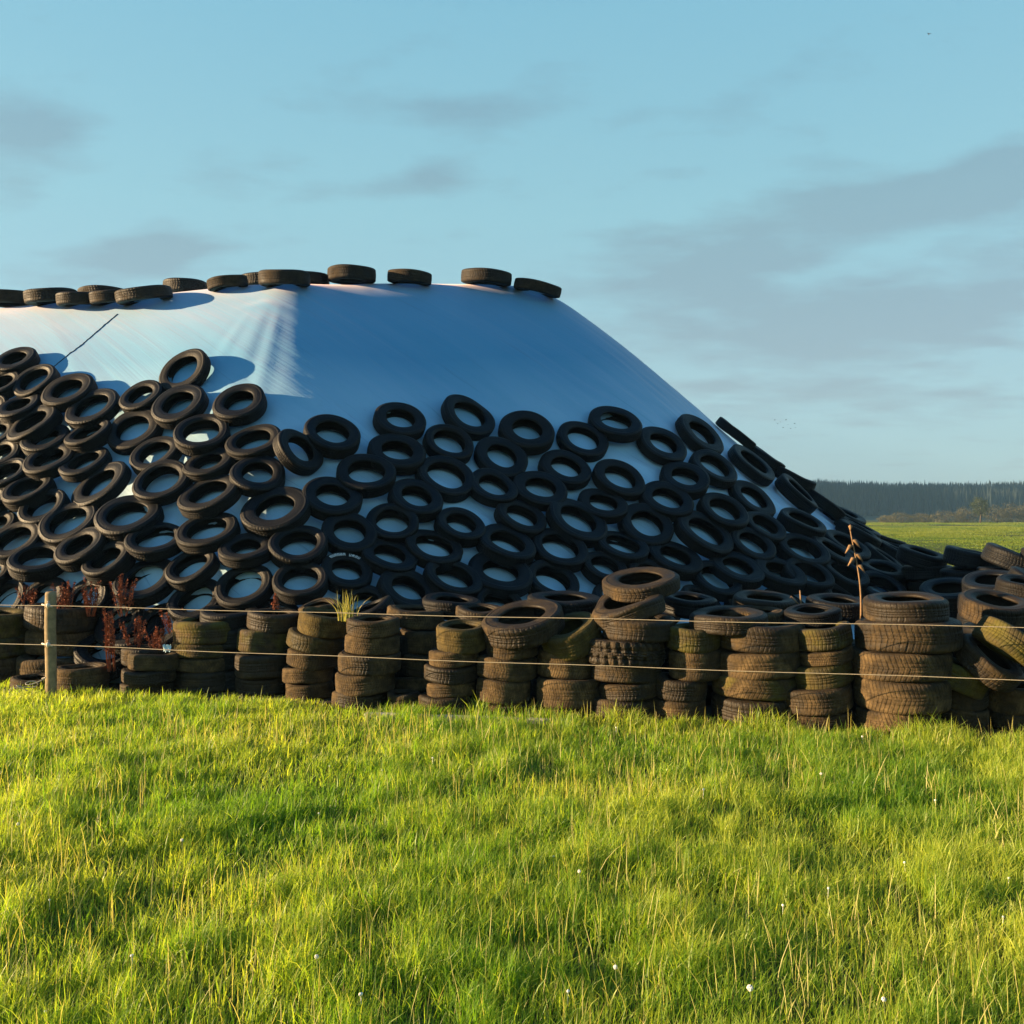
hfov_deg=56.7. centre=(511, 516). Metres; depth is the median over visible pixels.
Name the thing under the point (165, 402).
tyre
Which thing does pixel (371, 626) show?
tyre
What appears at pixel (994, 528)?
grass
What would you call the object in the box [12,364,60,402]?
tyre
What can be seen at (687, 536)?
tyre
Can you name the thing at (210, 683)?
tyre
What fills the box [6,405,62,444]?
tyre
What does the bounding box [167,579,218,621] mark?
tyre
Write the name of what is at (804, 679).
tyre
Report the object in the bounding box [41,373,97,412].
tyre
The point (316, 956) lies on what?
dandelion
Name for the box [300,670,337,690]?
tyre
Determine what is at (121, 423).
tyre
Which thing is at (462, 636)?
tyre
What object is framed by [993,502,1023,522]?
shrub
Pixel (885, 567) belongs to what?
tyre
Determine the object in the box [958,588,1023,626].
tyre
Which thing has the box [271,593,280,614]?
dried dock
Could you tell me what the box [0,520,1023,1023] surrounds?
ground
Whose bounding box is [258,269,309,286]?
tyre
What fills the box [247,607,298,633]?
tyre
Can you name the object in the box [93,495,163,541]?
tyre
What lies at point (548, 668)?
tyre
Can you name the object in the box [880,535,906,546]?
tyre
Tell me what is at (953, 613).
tyre
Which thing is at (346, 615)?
grass tuft
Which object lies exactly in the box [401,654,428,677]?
tyre
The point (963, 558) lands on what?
tyre
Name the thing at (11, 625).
tyre
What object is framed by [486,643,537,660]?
tyre
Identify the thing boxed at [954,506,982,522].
shrub
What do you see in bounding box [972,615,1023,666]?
tyre
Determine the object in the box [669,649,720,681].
tyre
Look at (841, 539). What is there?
tyre
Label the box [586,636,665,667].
tyre
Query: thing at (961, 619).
tyre
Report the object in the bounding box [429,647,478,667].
tyre
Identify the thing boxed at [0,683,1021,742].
soil
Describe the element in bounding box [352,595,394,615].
tyre
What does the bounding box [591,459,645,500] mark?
tyre
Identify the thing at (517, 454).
tyre
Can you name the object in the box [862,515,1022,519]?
hill
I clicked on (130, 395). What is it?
tyre
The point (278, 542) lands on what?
tyre
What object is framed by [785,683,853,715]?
tyre
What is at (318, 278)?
tyre
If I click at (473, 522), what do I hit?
tyre
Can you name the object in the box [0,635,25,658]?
tyre
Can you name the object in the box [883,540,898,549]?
tyre
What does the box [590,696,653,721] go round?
tyre
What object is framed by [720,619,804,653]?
tyre
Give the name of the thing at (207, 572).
tyre
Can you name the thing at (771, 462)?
tyre
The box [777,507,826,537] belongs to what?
tyre
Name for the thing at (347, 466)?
tyre
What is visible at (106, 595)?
tyre
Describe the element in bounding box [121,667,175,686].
tyre
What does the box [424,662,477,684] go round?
tyre
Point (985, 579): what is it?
tyre
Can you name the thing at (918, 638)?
tyre
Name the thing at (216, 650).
tyre
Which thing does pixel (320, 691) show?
tyre
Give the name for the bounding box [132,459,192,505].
tyre
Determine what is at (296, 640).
tyre
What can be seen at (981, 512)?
tree
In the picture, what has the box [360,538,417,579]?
tyre
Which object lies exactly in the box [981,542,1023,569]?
tyre
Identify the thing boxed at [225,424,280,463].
tyre
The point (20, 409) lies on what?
tyre
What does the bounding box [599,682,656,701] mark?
tyre
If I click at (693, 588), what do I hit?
tyre
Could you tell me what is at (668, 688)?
tyre
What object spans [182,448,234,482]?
tyre
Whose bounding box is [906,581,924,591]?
tyre
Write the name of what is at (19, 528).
tyre
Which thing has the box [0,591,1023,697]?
wire fence
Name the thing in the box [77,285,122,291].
tyre
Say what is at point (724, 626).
tyre
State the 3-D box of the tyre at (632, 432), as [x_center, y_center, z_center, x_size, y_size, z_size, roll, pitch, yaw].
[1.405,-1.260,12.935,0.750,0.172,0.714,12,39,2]
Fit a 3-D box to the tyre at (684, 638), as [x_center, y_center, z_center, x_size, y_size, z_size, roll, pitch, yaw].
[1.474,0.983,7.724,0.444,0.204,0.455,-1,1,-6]
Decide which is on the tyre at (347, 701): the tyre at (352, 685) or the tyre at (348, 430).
the tyre at (352, 685)
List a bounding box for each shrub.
[876,515,895,522]
[884,512,919,522]
[913,513,936,521]
[923,510,970,522]
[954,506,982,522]
[982,505,1018,522]
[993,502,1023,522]
[1011,502,1023,522]
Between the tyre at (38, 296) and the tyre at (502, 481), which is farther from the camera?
the tyre at (38, 296)
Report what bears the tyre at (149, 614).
on the silage cover
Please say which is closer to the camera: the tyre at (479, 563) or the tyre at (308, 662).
the tyre at (308, 662)
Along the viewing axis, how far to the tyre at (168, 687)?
8.66 m
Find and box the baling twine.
[9,677,45,694]
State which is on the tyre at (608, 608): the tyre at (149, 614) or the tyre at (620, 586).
the tyre at (620, 586)
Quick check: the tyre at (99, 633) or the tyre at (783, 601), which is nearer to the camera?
the tyre at (783, 601)
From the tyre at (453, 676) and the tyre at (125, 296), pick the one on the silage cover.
the tyre at (125, 296)
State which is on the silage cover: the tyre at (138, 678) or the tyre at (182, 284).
the tyre at (182, 284)
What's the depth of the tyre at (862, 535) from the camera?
14.11 m
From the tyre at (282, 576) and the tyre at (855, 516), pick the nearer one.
the tyre at (282, 576)
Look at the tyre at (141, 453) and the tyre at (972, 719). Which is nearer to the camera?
the tyre at (972, 719)
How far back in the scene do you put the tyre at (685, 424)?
13.58 m
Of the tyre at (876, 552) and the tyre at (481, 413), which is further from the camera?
the tyre at (876, 552)
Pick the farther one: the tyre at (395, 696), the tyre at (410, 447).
the tyre at (410, 447)
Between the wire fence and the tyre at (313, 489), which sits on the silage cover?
the tyre at (313, 489)
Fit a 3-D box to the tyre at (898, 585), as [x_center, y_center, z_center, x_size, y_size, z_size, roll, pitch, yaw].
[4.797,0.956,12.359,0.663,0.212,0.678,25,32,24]
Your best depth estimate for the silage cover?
12.71 m
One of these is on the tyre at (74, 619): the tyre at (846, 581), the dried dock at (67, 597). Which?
the dried dock at (67, 597)
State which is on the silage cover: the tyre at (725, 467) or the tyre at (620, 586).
the tyre at (725, 467)
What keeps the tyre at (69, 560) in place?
on the silage cover
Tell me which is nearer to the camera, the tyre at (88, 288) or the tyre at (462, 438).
the tyre at (462, 438)
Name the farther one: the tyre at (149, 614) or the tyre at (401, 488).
the tyre at (401, 488)
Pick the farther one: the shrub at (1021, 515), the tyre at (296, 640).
the shrub at (1021, 515)
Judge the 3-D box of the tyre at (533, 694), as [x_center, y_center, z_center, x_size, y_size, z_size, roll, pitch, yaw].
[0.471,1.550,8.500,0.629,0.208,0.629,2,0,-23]
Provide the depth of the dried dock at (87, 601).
9.39 m
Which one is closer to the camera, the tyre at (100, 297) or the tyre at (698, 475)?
the tyre at (698, 475)
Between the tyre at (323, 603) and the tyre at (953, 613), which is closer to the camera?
the tyre at (323, 603)
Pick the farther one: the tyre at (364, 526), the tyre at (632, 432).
the tyre at (632, 432)
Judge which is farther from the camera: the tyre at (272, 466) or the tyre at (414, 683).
the tyre at (272, 466)
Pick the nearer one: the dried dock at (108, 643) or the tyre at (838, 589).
the dried dock at (108, 643)
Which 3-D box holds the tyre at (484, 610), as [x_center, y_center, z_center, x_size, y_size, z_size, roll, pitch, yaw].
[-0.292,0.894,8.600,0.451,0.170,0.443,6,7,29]
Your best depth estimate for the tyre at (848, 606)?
8.15 m
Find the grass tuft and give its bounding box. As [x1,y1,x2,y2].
[328,591,370,621]
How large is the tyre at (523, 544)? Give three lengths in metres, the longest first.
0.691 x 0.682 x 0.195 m
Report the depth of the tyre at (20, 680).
8.90 m
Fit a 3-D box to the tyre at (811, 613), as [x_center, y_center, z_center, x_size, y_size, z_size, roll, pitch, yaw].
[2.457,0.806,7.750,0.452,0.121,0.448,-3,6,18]
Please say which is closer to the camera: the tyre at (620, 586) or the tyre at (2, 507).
the tyre at (620, 586)
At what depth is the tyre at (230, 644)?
8.88 m
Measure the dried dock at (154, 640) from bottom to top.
0.288 m
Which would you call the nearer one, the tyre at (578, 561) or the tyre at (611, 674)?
the tyre at (611, 674)
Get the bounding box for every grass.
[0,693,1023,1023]
[866,522,1023,565]
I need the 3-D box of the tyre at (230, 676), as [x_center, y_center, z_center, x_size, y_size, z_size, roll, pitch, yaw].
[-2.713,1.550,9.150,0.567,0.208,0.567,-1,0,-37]
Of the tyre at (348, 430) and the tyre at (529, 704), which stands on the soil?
the tyre at (529, 704)
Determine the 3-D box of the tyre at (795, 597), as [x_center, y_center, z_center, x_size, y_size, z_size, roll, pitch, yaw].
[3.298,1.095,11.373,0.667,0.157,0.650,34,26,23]
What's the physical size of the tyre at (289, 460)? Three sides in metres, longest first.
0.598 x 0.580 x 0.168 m
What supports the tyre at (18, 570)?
on the silage cover
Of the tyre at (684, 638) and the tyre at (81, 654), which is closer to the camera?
the tyre at (684, 638)
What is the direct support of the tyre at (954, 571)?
on the tyre
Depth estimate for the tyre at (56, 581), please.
9.95 m
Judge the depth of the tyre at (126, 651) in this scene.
8.80 m
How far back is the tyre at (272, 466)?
10.42 m
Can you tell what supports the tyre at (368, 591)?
on the silage cover
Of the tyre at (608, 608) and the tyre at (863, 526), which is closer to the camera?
the tyre at (608, 608)
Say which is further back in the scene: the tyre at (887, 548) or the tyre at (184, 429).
the tyre at (887, 548)
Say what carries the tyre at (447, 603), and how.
on the tyre at (484, 610)
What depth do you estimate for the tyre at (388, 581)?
9.68 m
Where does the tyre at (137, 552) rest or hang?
on the silage cover
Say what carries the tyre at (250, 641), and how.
on the tyre at (247, 666)
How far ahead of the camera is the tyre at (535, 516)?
11.04 m
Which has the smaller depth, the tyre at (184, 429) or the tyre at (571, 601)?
the tyre at (571, 601)
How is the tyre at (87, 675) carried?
on the soil
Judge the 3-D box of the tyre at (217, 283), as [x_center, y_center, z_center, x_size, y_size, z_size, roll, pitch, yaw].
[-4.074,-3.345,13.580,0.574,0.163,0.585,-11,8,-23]
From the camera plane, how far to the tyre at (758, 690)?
7.40 m
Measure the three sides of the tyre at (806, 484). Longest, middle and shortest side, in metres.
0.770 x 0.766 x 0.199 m
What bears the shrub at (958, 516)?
on the ground at (582, 940)
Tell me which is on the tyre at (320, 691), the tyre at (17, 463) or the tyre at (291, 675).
the tyre at (291, 675)
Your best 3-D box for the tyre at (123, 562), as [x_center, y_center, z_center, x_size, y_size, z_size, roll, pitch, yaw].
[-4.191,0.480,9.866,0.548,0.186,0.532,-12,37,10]
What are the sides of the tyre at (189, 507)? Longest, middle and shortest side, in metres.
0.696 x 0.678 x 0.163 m
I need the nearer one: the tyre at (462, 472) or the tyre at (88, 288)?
the tyre at (462, 472)
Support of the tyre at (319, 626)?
on the tyre at (296, 640)
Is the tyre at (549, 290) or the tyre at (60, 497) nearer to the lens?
the tyre at (60, 497)
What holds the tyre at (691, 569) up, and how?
on the silage cover
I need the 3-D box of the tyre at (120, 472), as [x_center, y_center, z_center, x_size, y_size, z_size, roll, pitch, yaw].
[-4.659,-0.346,10.766,0.704,0.151,0.719,-18,41,12]
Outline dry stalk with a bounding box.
[845,525,864,618]
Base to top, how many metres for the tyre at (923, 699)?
0.254 m
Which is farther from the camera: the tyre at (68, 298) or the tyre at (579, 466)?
the tyre at (68, 298)
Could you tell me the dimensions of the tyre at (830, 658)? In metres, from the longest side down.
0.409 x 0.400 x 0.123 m
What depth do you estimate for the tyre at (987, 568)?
11.35 m
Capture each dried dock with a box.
[15,585,37,606]
[52,580,75,608]
[81,577,100,616]
[102,608,117,671]
[109,574,137,616]
[118,616,146,647]
[143,626,166,650]
[159,608,182,633]
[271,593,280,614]
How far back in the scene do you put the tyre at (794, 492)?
13.97 m
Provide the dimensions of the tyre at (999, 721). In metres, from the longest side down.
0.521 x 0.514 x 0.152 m
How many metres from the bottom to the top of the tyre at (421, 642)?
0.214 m
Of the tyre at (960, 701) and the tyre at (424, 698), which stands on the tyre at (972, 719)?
the tyre at (960, 701)
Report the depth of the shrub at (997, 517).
235.56 m
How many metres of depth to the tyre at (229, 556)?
9.59 m
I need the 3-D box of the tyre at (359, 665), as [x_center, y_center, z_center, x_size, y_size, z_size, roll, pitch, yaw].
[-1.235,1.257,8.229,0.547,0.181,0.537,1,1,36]
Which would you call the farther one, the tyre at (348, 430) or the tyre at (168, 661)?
the tyre at (348, 430)
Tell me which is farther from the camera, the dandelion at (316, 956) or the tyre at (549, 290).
the tyre at (549, 290)
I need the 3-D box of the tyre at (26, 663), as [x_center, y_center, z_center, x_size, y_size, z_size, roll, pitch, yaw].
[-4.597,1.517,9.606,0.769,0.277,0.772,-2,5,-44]
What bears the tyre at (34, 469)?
on the silage cover
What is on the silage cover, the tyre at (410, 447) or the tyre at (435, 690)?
the tyre at (410, 447)
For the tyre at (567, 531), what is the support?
on the silage cover
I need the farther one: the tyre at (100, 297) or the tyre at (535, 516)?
the tyre at (100, 297)
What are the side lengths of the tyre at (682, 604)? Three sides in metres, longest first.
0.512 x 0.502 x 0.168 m
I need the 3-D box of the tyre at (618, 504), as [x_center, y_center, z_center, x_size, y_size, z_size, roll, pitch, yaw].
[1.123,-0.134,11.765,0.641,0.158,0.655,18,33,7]
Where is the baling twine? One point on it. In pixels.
(18, 686)
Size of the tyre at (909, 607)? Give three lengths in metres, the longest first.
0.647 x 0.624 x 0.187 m
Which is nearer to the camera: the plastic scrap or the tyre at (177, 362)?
the plastic scrap
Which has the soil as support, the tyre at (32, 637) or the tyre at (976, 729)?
the tyre at (976, 729)
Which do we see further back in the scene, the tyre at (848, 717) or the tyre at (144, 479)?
the tyre at (144, 479)
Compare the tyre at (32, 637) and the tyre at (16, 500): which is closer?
the tyre at (32, 637)
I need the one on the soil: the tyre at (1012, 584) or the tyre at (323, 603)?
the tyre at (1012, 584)
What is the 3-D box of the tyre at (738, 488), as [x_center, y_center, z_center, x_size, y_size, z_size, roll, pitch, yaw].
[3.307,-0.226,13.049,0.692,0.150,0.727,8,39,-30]
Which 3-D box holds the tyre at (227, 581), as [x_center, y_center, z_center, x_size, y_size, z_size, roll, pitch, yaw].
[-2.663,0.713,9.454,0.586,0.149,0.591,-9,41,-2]
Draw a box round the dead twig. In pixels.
[790,590,801,603]
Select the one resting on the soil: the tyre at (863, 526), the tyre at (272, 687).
the tyre at (272, 687)
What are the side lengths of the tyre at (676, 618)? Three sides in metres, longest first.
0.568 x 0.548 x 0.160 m
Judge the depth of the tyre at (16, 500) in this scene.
10.79 m
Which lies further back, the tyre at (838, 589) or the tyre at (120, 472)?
the tyre at (838, 589)
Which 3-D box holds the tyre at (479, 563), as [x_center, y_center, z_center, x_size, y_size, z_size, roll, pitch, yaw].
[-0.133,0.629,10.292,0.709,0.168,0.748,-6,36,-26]
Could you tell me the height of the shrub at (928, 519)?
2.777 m
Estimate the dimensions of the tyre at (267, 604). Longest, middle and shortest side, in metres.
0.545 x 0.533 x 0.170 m
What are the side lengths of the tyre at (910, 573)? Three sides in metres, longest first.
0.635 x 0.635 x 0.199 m
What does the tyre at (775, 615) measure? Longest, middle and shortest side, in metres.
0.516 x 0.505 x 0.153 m
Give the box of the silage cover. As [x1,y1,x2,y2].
[0,283,886,682]
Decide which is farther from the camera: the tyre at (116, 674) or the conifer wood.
the conifer wood
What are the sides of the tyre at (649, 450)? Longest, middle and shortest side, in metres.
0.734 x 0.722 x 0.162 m
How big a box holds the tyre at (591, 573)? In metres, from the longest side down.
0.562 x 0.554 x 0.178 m
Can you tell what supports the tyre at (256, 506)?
on the silage cover
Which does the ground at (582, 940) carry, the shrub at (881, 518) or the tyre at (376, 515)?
the shrub at (881, 518)
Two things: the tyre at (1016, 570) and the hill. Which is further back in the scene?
the hill
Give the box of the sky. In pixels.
[0,0,1023,485]
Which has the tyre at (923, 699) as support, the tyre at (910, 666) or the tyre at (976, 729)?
the tyre at (910, 666)
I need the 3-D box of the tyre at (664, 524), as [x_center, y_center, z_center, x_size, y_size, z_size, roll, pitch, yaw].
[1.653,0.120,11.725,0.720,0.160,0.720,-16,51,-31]
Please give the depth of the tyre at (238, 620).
8.94 m
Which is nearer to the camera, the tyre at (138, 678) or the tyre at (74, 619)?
the tyre at (138, 678)
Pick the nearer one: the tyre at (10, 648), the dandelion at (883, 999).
the dandelion at (883, 999)
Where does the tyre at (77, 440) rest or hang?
on the silage cover
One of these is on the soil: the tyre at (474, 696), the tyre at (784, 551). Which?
the tyre at (474, 696)
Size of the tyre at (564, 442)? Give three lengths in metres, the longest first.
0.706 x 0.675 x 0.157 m
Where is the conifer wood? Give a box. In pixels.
[813,478,1023,516]
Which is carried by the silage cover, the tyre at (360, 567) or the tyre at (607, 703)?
the tyre at (360, 567)
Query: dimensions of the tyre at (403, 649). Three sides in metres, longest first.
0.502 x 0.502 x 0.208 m
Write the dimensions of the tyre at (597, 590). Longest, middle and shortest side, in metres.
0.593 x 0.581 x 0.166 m
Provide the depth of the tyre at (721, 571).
11.46 m
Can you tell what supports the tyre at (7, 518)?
on the silage cover
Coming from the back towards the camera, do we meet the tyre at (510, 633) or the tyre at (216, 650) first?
the tyre at (216, 650)
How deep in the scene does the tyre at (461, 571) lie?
9.87 m
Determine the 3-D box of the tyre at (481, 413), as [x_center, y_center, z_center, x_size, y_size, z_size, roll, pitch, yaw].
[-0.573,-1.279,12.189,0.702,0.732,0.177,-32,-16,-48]
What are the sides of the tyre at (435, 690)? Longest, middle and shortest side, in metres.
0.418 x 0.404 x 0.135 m
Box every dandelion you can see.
[314,954,319,980]
[613,965,618,1006]
[747,984,752,1011]
[881,997,885,1023]
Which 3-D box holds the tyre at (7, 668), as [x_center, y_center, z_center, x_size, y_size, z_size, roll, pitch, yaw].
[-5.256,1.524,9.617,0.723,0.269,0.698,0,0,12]
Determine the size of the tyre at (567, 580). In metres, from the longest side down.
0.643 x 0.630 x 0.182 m
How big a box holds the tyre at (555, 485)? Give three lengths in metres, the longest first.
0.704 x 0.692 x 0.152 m
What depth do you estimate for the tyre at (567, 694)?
7.70 m
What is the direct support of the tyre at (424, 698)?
on the soil
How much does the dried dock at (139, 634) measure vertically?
0.374 m
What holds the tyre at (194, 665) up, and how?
on the tyre at (210, 683)
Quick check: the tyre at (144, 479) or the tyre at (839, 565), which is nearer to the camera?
the tyre at (144, 479)
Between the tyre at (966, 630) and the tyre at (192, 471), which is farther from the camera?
the tyre at (192, 471)
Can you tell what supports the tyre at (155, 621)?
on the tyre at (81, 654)
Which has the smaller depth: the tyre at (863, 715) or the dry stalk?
the tyre at (863, 715)
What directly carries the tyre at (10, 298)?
on the silage cover
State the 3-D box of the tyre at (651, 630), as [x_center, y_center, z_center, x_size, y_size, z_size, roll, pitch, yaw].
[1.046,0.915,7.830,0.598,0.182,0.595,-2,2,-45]
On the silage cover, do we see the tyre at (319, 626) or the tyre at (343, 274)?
the tyre at (343, 274)
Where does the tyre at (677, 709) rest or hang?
on the soil
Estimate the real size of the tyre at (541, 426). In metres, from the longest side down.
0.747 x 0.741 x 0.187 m
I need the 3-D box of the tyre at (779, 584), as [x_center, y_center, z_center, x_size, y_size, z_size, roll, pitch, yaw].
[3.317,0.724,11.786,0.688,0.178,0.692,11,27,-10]
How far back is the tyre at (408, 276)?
14.04 m
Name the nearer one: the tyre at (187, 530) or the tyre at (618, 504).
the tyre at (187, 530)
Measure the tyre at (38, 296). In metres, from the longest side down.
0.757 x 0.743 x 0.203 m
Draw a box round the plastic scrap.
[163,644,170,652]
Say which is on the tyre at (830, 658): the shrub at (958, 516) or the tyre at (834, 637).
the tyre at (834, 637)
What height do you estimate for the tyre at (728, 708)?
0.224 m
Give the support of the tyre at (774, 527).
on the silage cover
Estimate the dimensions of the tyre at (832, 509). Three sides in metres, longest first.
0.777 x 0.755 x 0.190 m
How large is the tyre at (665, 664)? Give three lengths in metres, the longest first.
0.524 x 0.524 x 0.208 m
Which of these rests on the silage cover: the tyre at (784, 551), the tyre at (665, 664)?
the tyre at (784, 551)
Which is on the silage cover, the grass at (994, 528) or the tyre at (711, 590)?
the tyre at (711, 590)
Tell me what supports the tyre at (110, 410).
on the silage cover
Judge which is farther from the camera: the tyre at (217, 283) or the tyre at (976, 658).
the tyre at (217, 283)
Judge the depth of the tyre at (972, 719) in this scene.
7.23 m
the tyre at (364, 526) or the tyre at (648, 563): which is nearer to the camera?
the tyre at (364, 526)
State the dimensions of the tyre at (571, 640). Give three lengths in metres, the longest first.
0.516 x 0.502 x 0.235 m
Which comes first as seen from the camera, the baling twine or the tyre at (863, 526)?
the baling twine
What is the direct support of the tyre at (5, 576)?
on the silage cover
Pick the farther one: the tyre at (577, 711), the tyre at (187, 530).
the tyre at (187, 530)
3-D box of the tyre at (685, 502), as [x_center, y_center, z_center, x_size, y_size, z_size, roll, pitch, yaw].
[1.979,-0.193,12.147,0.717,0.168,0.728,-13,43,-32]
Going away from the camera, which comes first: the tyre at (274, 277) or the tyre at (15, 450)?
the tyre at (15, 450)
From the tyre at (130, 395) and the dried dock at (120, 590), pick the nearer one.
the dried dock at (120, 590)
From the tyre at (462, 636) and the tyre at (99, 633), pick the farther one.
the tyre at (99, 633)
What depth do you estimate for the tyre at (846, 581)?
12.07 m
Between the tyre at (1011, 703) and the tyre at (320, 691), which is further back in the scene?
the tyre at (320, 691)
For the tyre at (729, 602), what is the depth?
11.10 m
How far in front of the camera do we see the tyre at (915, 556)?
12.46 m
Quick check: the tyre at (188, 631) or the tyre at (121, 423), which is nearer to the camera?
the tyre at (188, 631)
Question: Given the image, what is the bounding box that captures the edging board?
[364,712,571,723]
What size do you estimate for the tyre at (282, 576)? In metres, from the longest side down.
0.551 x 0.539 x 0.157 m
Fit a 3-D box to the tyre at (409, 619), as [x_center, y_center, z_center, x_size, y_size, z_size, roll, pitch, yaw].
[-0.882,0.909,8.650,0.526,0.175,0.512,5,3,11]
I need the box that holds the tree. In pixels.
[968,497,991,522]
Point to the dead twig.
(800, 598)
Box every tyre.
[0,289,27,307]
[0,347,39,377]
[0,371,23,398]
[0,394,42,423]
[0,395,12,410]
[0,421,18,450]
[0,439,25,472]
[0,458,25,487]
[0,487,12,511]
[0,511,18,543]
[0,521,42,565]
[0,564,12,589]
[0,579,31,613]
[0,607,27,638]
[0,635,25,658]
[0,657,16,682]
[1,476,56,511]
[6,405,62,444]
[6,542,65,582]
[10,673,44,692]
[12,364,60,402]
[16,653,73,679]
[17,489,70,529]
[18,577,71,608]
[20,424,70,458]
[22,443,78,481]
[23,287,76,305]
[23,602,97,633]
[24,630,95,656]
[38,502,97,546]
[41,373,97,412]
[53,526,109,572]
[55,291,91,306]
[57,662,109,691]
[58,447,111,482]
[64,388,120,430]
[64,419,111,452]
[64,578,114,619]
[71,461,131,512]
[73,631,120,663]
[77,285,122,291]
[81,541,135,584]
[89,289,133,305]
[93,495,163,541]
[94,602,148,649]
[104,610,164,656]
[107,408,163,454]
[109,658,127,681]
[112,559,179,607]
[114,285,172,304]
[119,380,164,412]
[119,681,173,696]
[121,644,165,665]
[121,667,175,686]
[124,522,180,561]
[127,650,179,670]
[129,436,182,475]
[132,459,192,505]
[135,603,186,646]
[151,384,208,429]
[159,348,210,390]
[163,278,207,292]
[165,552,219,591]
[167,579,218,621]
[171,641,224,658]
[172,617,230,644]
[173,414,230,457]
[174,671,226,693]
[175,512,240,554]
[176,658,224,672]
[177,474,241,518]
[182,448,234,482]
[200,605,257,629]
[206,275,247,291]
[212,383,266,426]
[214,565,273,612]
[218,533,270,568]
[220,629,238,650]
[221,650,255,670]
[224,671,235,691]
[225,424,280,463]
[229,455,284,497]
[234,651,287,679]
[235,677,285,695]
[236,627,289,654]
[240,486,310,538]
[242,272,259,284]
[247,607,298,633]
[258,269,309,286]
[258,599,298,610]
[268,525,327,572]
[272,563,328,604]
[273,429,323,475]
[282,665,333,683]
[285,680,333,700]
[286,627,343,656]
[286,648,337,670]
[297,606,346,638]
[298,597,340,616]
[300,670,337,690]
[302,476,362,521]
[303,414,360,459]
[307,271,329,284]
[321,513,376,555]
[321,553,372,595]
[327,264,375,284]
[331,690,386,710]
[335,671,394,696]
[336,454,395,498]
[338,585,382,610]
[338,650,401,675]
[344,634,399,655]
[346,614,399,638]
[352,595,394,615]
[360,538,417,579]
[366,503,418,546]
[367,434,425,475]
[373,402,425,439]
[376,570,433,604]
[387,269,431,285]
[387,478,443,522]
[387,604,443,629]
[387,689,420,710]
[395,677,426,691]
[397,633,418,657]
[399,628,435,654]
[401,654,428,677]
[404,529,462,571]
[415,455,474,502]
[418,692,469,714]
[421,592,480,619]
[422,424,473,463]
[422,561,482,596]
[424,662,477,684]
[426,680,475,697]
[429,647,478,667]
[434,507,485,547]
[436,619,485,654]
[441,394,494,440]
[455,603,499,620]
[461,268,511,286]
[467,552,532,598]
[470,468,517,507]
[470,679,476,699]
[473,436,527,481]
[475,587,521,604]
[476,523,535,568]
[476,677,530,705]
[477,654,536,681]
[481,599,564,648]
[483,698,533,716]
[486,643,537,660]
[494,500,546,539]
[498,410,554,455]
[513,278,561,297]
[513,471,567,511]
[527,591,600,616]
[528,560,579,593]
[530,679,536,701]
[532,528,588,572]
[536,676,600,709]
[537,449,591,490]
[537,647,591,679]
[538,705,590,718]
[541,611,602,660]
[546,498,607,547]
[556,421,608,461]
[577,488,628,523]
[581,551,626,584]
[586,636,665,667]
[588,406,642,442]
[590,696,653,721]
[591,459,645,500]
[591,664,661,683]
[592,583,602,596]
[592,594,665,630]
[594,531,649,566]
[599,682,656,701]
[602,567,679,602]
[602,614,675,642]
[617,503,673,548]
[627,559,661,584]
[636,426,686,465]
[639,481,693,521]
[647,541,702,580]
[654,696,705,722]
[656,672,707,701]
[659,461,709,499]
[660,613,680,623]
[661,660,710,681]
[663,591,716,618]
[666,623,720,653]
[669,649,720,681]
[673,510,733,558]
[675,414,723,453]
[680,584,720,604]
[688,449,737,488]
[689,605,767,636]
[691,560,741,601]
[696,492,748,532]
[709,551,764,589]
[711,691,792,727]
[712,675,796,700]
[715,417,755,449]
[719,647,802,680]
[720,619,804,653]
[723,605,783,625]
[724,589,744,604]
[727,444,774,486]
[728,480,775,516]
[730,527,775,565]
[732,589,796,612]
[747,511,786,546]
[751,446,785,469]
[751,557,806,594]
[765,588,803,603]
[772,466,815,490]
[774,473,817,513]
[776,533,830,573]
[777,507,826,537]
[780,558,834,595]
[784,603,841,627]
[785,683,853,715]
[792,710,854,731]
[794,661,854,689]
[798,621,852,651]
[800,644,853,666]
[805,593,863,621]
[807,489,845,519]
[808,536,854,571]
[818,505,865,524]
[824,529,870,564]
[824,583,854,622]
[825,559,869,596]
[834,516,880,537]
[835,519,881,547]
[851,645,953,682]
[853,675,951,715]
[854,617,962,653]
[855,571,906,598]
[855,704,939,735]
[858,559,906,587]
[863,591,949,622]
[864,542,901,565]
[879,538,906,565]
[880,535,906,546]
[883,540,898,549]
[896,544,946,568]
[902,565,950,580]
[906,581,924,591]
[919,577,962,609]
[939,566,975,577]
[940,708,989,728]
[941,723,985,731]
[942,545,998,569]
[947,657,988,699]
[949,609,957,618]
[951,689,988,711]
[953,633,1023,692]
[957,613,969,624]
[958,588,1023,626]
[962,570,1007,591]
[962,622,1023,635]
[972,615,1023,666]
[976,566,1008,570]
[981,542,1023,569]
[987,681,1023,715]
[988,710,1023,732]
[994,574,1023,597]
[1007,566,1023,574]
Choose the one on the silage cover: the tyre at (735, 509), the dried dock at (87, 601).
the tyre at (735, 509)
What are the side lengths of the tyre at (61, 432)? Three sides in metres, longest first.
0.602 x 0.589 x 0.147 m
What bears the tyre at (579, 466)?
on the silage cover
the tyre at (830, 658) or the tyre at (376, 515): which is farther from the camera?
the tyre at (376, 515)
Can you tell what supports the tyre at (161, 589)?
on the silage cover
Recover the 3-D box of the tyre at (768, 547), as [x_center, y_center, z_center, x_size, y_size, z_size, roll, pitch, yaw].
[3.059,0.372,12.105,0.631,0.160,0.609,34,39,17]
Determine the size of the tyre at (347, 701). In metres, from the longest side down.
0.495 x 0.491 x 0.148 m

